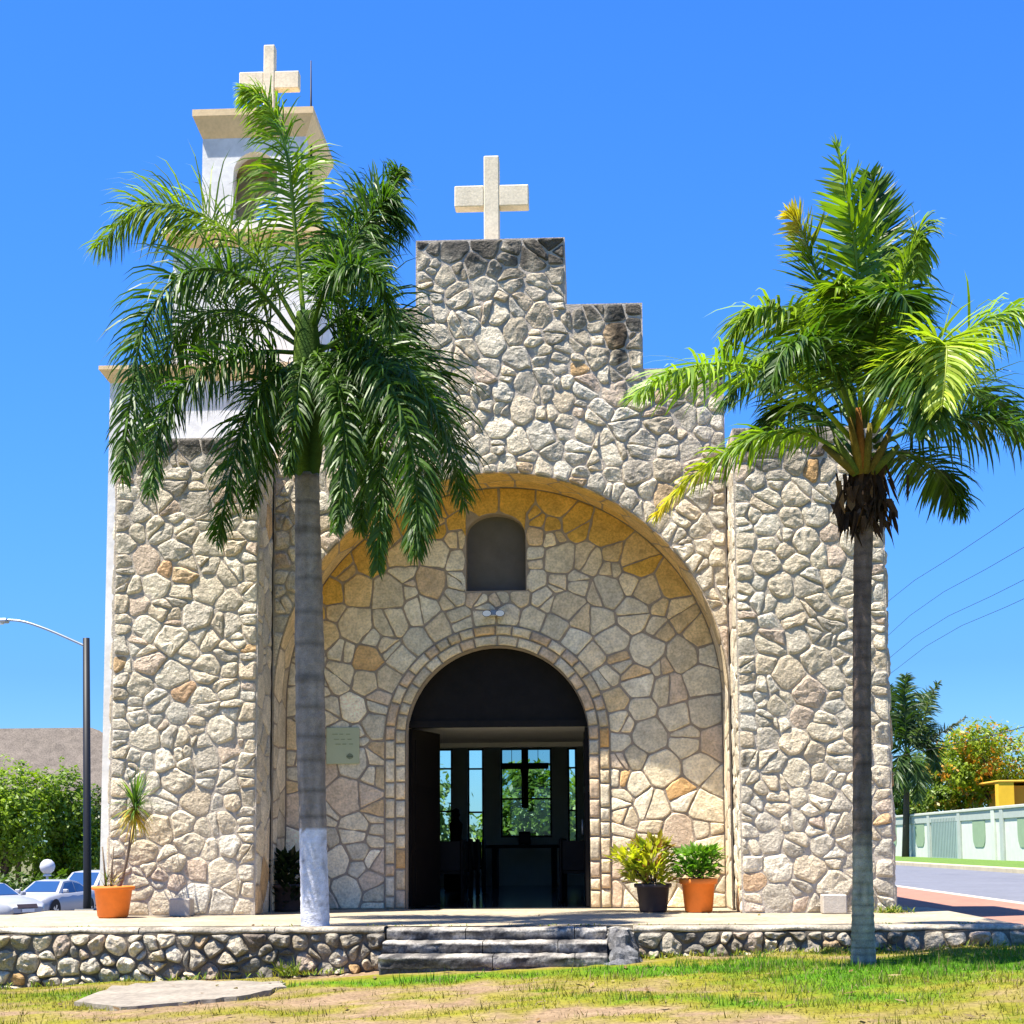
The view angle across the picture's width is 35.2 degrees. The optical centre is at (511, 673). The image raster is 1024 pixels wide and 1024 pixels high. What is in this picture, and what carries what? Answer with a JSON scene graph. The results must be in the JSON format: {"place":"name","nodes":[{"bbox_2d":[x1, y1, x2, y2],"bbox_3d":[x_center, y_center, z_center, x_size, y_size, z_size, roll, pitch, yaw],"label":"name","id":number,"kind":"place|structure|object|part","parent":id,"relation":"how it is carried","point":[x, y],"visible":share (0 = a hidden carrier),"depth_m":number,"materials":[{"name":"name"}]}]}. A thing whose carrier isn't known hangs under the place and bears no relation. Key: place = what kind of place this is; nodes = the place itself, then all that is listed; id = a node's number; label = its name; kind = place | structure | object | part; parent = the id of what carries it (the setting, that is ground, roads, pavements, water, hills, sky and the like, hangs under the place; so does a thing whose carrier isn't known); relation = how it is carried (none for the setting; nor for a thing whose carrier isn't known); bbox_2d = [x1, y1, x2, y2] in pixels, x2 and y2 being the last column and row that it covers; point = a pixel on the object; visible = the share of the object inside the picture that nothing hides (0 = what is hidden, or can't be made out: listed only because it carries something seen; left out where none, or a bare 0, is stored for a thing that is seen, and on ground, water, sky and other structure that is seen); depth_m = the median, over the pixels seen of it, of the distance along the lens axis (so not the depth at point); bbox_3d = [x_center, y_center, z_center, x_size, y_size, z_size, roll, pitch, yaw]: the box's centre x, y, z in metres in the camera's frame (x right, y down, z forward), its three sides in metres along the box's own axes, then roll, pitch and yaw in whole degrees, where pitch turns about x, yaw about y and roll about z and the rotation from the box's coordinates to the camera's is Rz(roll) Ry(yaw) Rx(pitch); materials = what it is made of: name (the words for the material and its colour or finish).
{"place":"outdoors","nodes":[
{"label":"outdoors","id":0,"kind":"place"},
{"bbox_2d":[39,859,54,878],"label":"globe lamp","id":1,"kind":"object","parent":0,"point":[47,867],"visible":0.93,"depth_m":64.82,"materials":[{"name":"white glass"}]},
{"bbox_2d":[444,808,467,889],"bbox_3d":[-1.010,3.172,29.109,0.400,1.470,0.400,-1,-6,3],"label":"statue","id":2,"kind":"object","parent":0,"point":[451,881],"visible":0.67,"depth_m":29.03,"materials":[{"name":"brown wood"}]},
{"bbox_2d":[0,907,1010,938],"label":"terrace","id":3,"kind":"structure","parent":0,"point":[621,917],"depth_m":17.92,"materials":[{"name":"beige concrete"}]},
{"bbox_2d":[91,762,168,917],"bbox_3d":[-4.442,1.900,18.793,0.886,1.875,0.872,-1,-6,3],"label":"potted plant","id":4,"kind":"object","parent":3,"relation":"on","point":[112,900],"visible":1,"depth_m":18.69,"materials":[{"name":"green plant"}]},
{"bbox_2d":[169,898,193,916],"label":"concrete block","id":5,"kind":"structure","parent":3,"relation":"on","point":[181,907],"depth_m":18.89,"materials":[{"name":"grey concrete"}]},
{"bbox_2d":[269,845,300,911],"bbox_3d":[-2.801,2.565,20.251,0.799,0.840,0.792,-1,-6,3],"label":"potted plant","id":6,"kind":"object","parent":3,"relation":"on","point":[287,893],"visible":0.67,"depth_m":20.05,"materials":[{"name":"green plant"}]},
{"bbox_2d":[77,76,493,925],"bbox_3d":[-2.441,-1.903,17.329,4.415,9.175,3.538,-1,-6,3],"label":"royal palm","id":7,"kind":"object","parent":3,"relation":"on","point":[379,352],"visible":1,"depth_m":16.65,"materials":[{"name":"green plant"}]},
{"bbox_2d":[601,829,678,911],"bbox_3d":[1.604,2.370,19.402,0.910,0.996,0.837,-4,-7,32],"label":"potted plant","id":8,"kind":"object","parent":3,"relation":"on","point":[639,863],"visible":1,"depth_m":19.24,"materials":[{"name":"yellow plant"}]},
{"bbox_2d":[668,840,724,912],"bbox_3d":[2.215,2.418,19.250,0.700,0.862,0.708,4,-8,-37],"label":"potted plant","id":9,"kind":"object","parent":3,"relation":"on","point":[698,894],"visible":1,"depth_m":19.09,"materials":[{"name":"green plant"}]},
{"bbox_2d":[820,894,846,913],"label":"concrete block","id":10,"kind":"structure","parent":3,"relation":"on","point":[833,903],"depth_m":18.53,"materials":[{"name":"beige concrete"}]},
{"bbox_2d":[0,851,1023,1023],"bbox_3d":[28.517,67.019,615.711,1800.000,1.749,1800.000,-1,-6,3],"label":"ground","id":11,"kind":"structure","parent":0,"point":[333,1000],"depth_m":12.38,"materials":[{"name":"green plant"}]},
{"bbox_2d":[0,883,44,914],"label":"parked car","id":12,"kind":"object","parent":11,"relation":"on","point":[13,902],"visible":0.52,"depth_m":56.28,"materials":[{"name":"paint"}]},
{"bbox_2d":[0,871,50,893],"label":"bush","id":13,"kind":"object","parent":11,"relation":"on","point":[16,885],"visible":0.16,"depth_m":70.35,"materials":[{"name":"green plant"}]},
{"bbox_2d":[0,754,62,881],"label":"broadleaf tree","id":14,"kind":"object","parent":11,"relation":"on","point":[19,811],"visible":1,"depth_m":74.09,"materials":[{"name":"green plant"}]},
{"bbox_2d":[0,618,96,910],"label":"street lamp","id":15,"kind":"object","parent":11,"relation":"on","point":[87,895],"visible":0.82,"depth_m":37.42,"materials":[{"name":"metal"}]},
{"bbox_2d":[29,868,68,879],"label":"bush","id":16,"kind":"object","parent":11,"relation":"on","point":[61,873],"visible":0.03,"depth_m":71.45,"materials":[{"name":"green plant"}]},
{"bbox_2d":[0,728,102,884],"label":"palapa","id":17,"kind":"structure","parent":11,"relation":"on","point":[39,748],"depth_m":94.59,"materials":[{"name":"brown plant"}]},
{"bbox_2d":[15,879,95,910],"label":"parked car","id":18,"kind":"object","parent":11,"relation":"on","point":[59,894],"visible":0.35,"depth_m":60.76,"materials":[{"name":"paint"}]},
{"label":"side window","id":19,"kind":"part","parent":18,"relation":"part of","materials":[{"name":"blue glass"}]},
{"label":"side window","id":20,"kind":"part","parent":18,"relation":"part of","materials":[{"name":"blue glass"}]},
{"bbox_2d":[24,756,100,878],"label":"broadleaf tree","id":21,"kind":"object","parent":11,"relation":"on","point":[66,845],"visible":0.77,"depth_m":76.88,"materials":[{"name":"green plant"}]},
{"bbox_2d":[67,870,99,907],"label":"parked car","id":22,"kind":"object","parent":11,"relation":"on","point":[77,876],"visible":0.05,"depth_m":65.59,"materials":[{"name":"paint"}]},
{"bbox_2d":[91,784,101,869],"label":"broadleaf tree","id":23,"kind":"object","parent":11,"relation":"on","point":[97,812],"visible":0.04,"depth_m":80.33,"materials":[{"name":"green plant"}]},
{"bbox_2d":[74,980,286,1010],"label":"concrete slab","id":24,"kind":"structure","parent":11,"relation":"on","point":[152,994],"depth_m":14.18,"materials":[{"name":"beige concrete"}]},
{"bbox_2d":[0,925,387,988],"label":"rubble wall","id":25,"kind":"structure","parent":11,"relation":"on","point":[60,955],"depth_m":16.14,"materials":[{"name":"stone"}]},
{"bbox_2d":[440,756,481,840],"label":"broadleaf tree","id":26,"kind":"object","parent":11,"relation":"on","point":[444,829],"visible":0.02,"depth_m":40.70,"materials":[{"name":"green plant"}]},
{"bbox_2d":[98,45,896,915],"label":"church","id":27,"kind":"structure","parent":11,"relation":"on","point":[682,673],"depth_m":20.53,"materials":[{"name":"stone"}]},
{"bbox_2d":[326,727,359,763],"bbox_3d":[-2.195,0.941,20.907,0.431,0.476,0.040,-1,-6,3],"label":"plaque","id":28,"kind":"object","parent":27,"relation":"attached to","point":[342,745],"visible":1,"depth_m":20.90,"materials":[{"name":"metal"}]},
{"bbox_2d":[409,729,439,906],"bbox_3d":[-1.168,1.940,21.620,0.064,2.320,1.120,-2,-6,17],"label":"door","id":29,"kind":"structure","parent":27,"relation":"in","point":[424,747],"depth_m":21.51,"materials":[{"name":"brown wood"}]},
{"bbox_2d":[440,749,451,820],"bbox_3d":[-1.341,2.612,32.290,0.304,2.186,0.050,-1,-6,3],"label":"window","id":30,"kind":"structure","parent":27,"relation":"in","point":[440,749],"depth_m":32.33,"materials":[{"name":"metal"}]},
{"bbox_2d":[440,838,465,902],"bbox_3d":[-2.007,2.810,22.924,2.670,0.900,0.500,-1,-6,3],"label":"pew","id":31,"kind":"object","parent":27,"relation":"in","point":[452,857],"visible":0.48,"depth_m":22.67,"materials":[{"name":"brown wood"}]},
{"bbox_2d":[466,839,472,898],"bbox_3d":[-1.936,2.968,24.414,2.670,0.900,0.500,-1,-6,3],"label":"pew","id":32,"kind":"object","parent":27,"relation":"in","point":[469,856],"visible":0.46,"depth_m":24.15,"materials":[{"name":"brown wood"}]},
{"bbox_2d":[467,749,483,838],"bbox_3d":[-0.725,2.623,32.260,0.322,2.224,0.050,-1,-6,3],"label":"window","id":33,"kind":"structure","parent":27,"relation":"in","point":[468,750],"depth_m":32.25,"materials":[{"name":"metal"}]},
{"bbox_2d":[473,839,479,895],"bbox_3d":[-1.864,3.126,25.904,2.670,0.900,0.500,-1,-6,3],"label":"pew","id":34,"kind":"object","parent":27,"relation":"in","point":[476,855],"visible":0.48,"depth_m":25.64,"materials":[{"name":"brown wood"}]},
{"bbox_2d":[473,839,485,892],"bbox_3d":[-1.792,3.283,27.394,2.670,0.900,0.500,-1,-6,3],"label":"pew","id":35,"kind":"object","parent":27,"relation":"in","point":[483,858],"visible":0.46,"depth_m":27.15,"materials":[{"name":"brown wood"}]},
{"bbox_2d":[482,610,504,616],"bbox_3d":[-0.237,-0.777,20.927,0.292,0.108,0.168,-1,-6,3],"label":"wall light","id":36,"kind":"object","parent":27,"relation":"attached to","point":[488,613],"visible":1,"depth_m":20.85,"materials":[{"name":"grey metal"}]},
{"bbox_2d":[409,648,587,727],"bbox_3d":[-0.186,0.191,21.196,2.362,1.037,0.090,-1,-6,3],"label":"door panel","id":37,"kind":"structure","parent":27,"relation":"in","point":[497,687],"depth_m":21.18,"materials":[{"name":"brown wood"}]},
{"bbox_2d":[486,845,558,887],"bbox_3d":[0.240,3.608,30.111,1.500,0.800,0.600,-1,-6,3],"label":"altar","id":38,"kind":"object","parent":27,"relation":"on","point":[495,866],"visible":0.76,"depth_m":29.88,"materials":[{"name":"brown wood"}]},
{"bbox_2d":[519,832,530,844],"bbox_3d":[0.242,3.096,30.261,0.220,0.240,0.208,-1,-6,3],"label":"tabernacle","id":39,"kind":"object","parent":38,"relation":"on","point":[524,838],"visible":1,"depth_m":30.16,"materials":[{"name":"brown wood"}]},
{"bbox_2d":[520,834,528,842],"bbox_3d":[0.237,3.090,30.161,0.160,0.170,0.007,-1,-6,3],"label":"door","id":40,"kind":"structure","parent":39,"relation":"in","point":[524,838],"depth_m":30.16,"materials":[{"name":"metal"}]},
{"bbox_2d":[501,748,548,807],"bbox_3d":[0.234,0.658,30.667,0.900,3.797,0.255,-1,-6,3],"label":"crucifix","id":41,"kind":"object","parent":27,"relation":"hanging from","point":[524,766],"visible":0.94,"depth_m":30.53,"materials":[{"name":"brown wood"}]},
{"bbox_2d":[500,748,551,836],"bbox_3d":[0.285,2.389,32.236,1.021,1.774,0.050,-1,-6,3],"label":"window","id":42,"kind":"structure","parent":27,"relation":"in","point":[501,749],"depth_m":32.21,"materials":[{"name":"metal"}]},
{"bbox_2d":[567,748,576,840],"bbox_3d":[1.207,2.583,32.171,0.179,2.186,0.050,-1,-6,3],"label":"window","id":43,"kind":"structure","parent":27,"relation":"in","point":[568,749],"depth_m":32.16,"materials":[{"name":"metal"}]},
{"bbox_2d":[559,838,589,901],"bbox_3d":[2.008,2.765,22.735,2.670,0.900,0.500,-1,-6,3],"label":"pew","id":44,"kind":"object","parent":27,"relation":"on","point":[571,856],"visible":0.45,"depth_m":22.59,"materials":[{"name":"brown wood"}]},
{"bbox_2d":[581,727,589,905],"bbox_3d":[0.979,1.918,21.535,0.097,2.320,1.120,-1,-6,2],"label":"door","id":45,"kind":"structure","parent":27,"relation":"in","point":[586,740],"depth_m":21.04,"materials":[{"name":"brown wood"}]},
{"bbox_2d":[0,904,1007,988],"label":"weeds","id":46,"kind":"object","parent":11,"relation":"on","point":[292,972],"visible":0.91,"depth_m":15.93,"materials":[{"name":"green plant"}]},
{"bbox_2d":[378,926,642,974],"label":"stone steps","id":47,"kind":"structure","parent":11,"relation":"on","point":[427,949],"depth_m":15.68,"materials":[{"name":"grey stone"}]},
{"bbox_2d":[470,758,575,847],"bbox_3d":[0.908,3.791,38.789,4.188,3.554,2.585,-1,-6,3],"label":"broadleaf tree","id":48,"kind":"object","parent":11,"relation":"on","point":[528,819],"visible":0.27,"depth_m":38.45,"materials":[{"name":"green plant"}]},
{"bbox_2d":[617,133,1023,964],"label":"coconut palm","id":49,"kind":"object","parent":11,"relation":"on","point":[873,353],"visible":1,"depth_m":14.45,"materials":[{"name":"green plant"}]},
{"bbox_2d":[633,923,1023,958],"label":"rubble wall","id":50,"kind":"structure","parent":11,"relation":"on","point":[685,939],"depth_m":15.87,"materials":[{"name":"stone"}]},
{"bbox_2d":[911,752,985,812],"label":"broadleaf tree","id":51,"kind":"object","parent":11,"relation":"on","point":[940,797],"visible":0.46,"depth_m":103.40,"materials":[{"name":"green plant"}]},
{"bbox_2d":[894,804,1023,860],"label":"boundary wall","id":52,"kind":"structure","parent":11,"relation":"on","point":[992,833],"depth_m":80.46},
{"bbox_2d":[895,856,1023,867],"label":"verge","id":53,"kind":"structure","parent":11,"relation":"on","point":[1002,863],"depth_m":70.80,"materials":[{"name":"green plant"}]},
{"bbox_2d":[894,783,934,815],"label":"broadleaf tree","id":54,"kind":"object","parent":53,"relation":"on","point":[899,808],"visible":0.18,"depth_m":107.53,"materials":[{"name":"green plant"}]},
{"bbox_2d":[890,672,966,856],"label":"palm tree","id":55,"kind":"object","parent":53,"relation":"on","point":[911,728],"visible":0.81,"depth_m":94.62,"materials":[{"name":"green plant"}]},
{"bbox_2d":[896,861,1023,873],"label":"kerb","id":56,"kind":"structure","parent":11,"relation":"on","point":[977,867],"depth_m":58.81,"materials":[{"name":"paint"}]},
{"bbox_2d":[896,885,1023,903],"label":"kerb","id":57,"kind":"structure","parent":11,"relation":"on","point":[1003,900],"depth_m":27.10,"materials":[{"name":"concrete"}]},
{"bbox_2d":[933,742,1022,806],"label":"broadleaf tree","id":58,"kind":"object","parent":11,"relation":"on","point":[985,757],"visible":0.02,"depth_m":127.57,"materials":[{"name":"green plant"}]},
{"bbox_2d":[935,716,1023,808],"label":"flame tree","id":59,"kind":"object","parent":11,"relation":"on","point":[972,769],"visible":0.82,"depth_m":99.56,"materials":[{"name":"green plant"}]},
{"bbox_2d":[975,780,1023,806],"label":"yellow house","id":60,"kind":"structure","parent":11,"relation":"on","point":[1007,792],"depth_m":94.58,"materials":[{"name":"yellow paint"}]},
{"bbox_2d":[0,0,1023,844],"label":"sky","id":61,"kind":"structure","parent":0,"point":[665,142],"materials":[{"name":"blue"}]},
{"bbox_2d":[889,509,1022,600],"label":"power line","id":62,"kind":"object","parent":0,"point":[957,553],"visible":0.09,"depth_m":35.38,"materials":[{"name":"black metal"}]},
{"bbox_2d":[890,547,1023,633],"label":"power line","id":63,"kind":"object","parent":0,"point":[957,584],"visible":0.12,"depth_m":38.17,"materials":[{"name":"black metal"}]},
{"bbox_2d":[891,580,1022,656],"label":"power line","id":64,"kind":"object","parent":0,"point":[955,612],"visible":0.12,"depth_m":38.95,"materials":[{"name":"black metal"}]},
{"bbox_2d":[891,599,1022,672],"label":"power line","id":65,"kind":"object","parent":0,"point":[958,627],"visible":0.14,"depth_m":39.86,"materials":[{"name":"black metal"}]},
{"bbox_2d":[894,727,1022,758],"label":"power line","id":66,"kind":"object","parent":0,"point":[962,742],"visible":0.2,"depth_m":70.32,"materials":[{"name":"black metal"}]},
{"bbox_2d":[895,865,1023,901],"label":"road","id":67,"kind":"structure","parent":0,"point":[1002,885],"depth_m":41.42,"materials":[{"name":"grey asphalt"}]},
{"bbox_2d":[897,887,1023,924],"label":"pavement","id":68,"kind":"structure","parent":0,"point":[992,909],"depth_m":23.27,"materials":[{"name":"concrete"}]}
]}

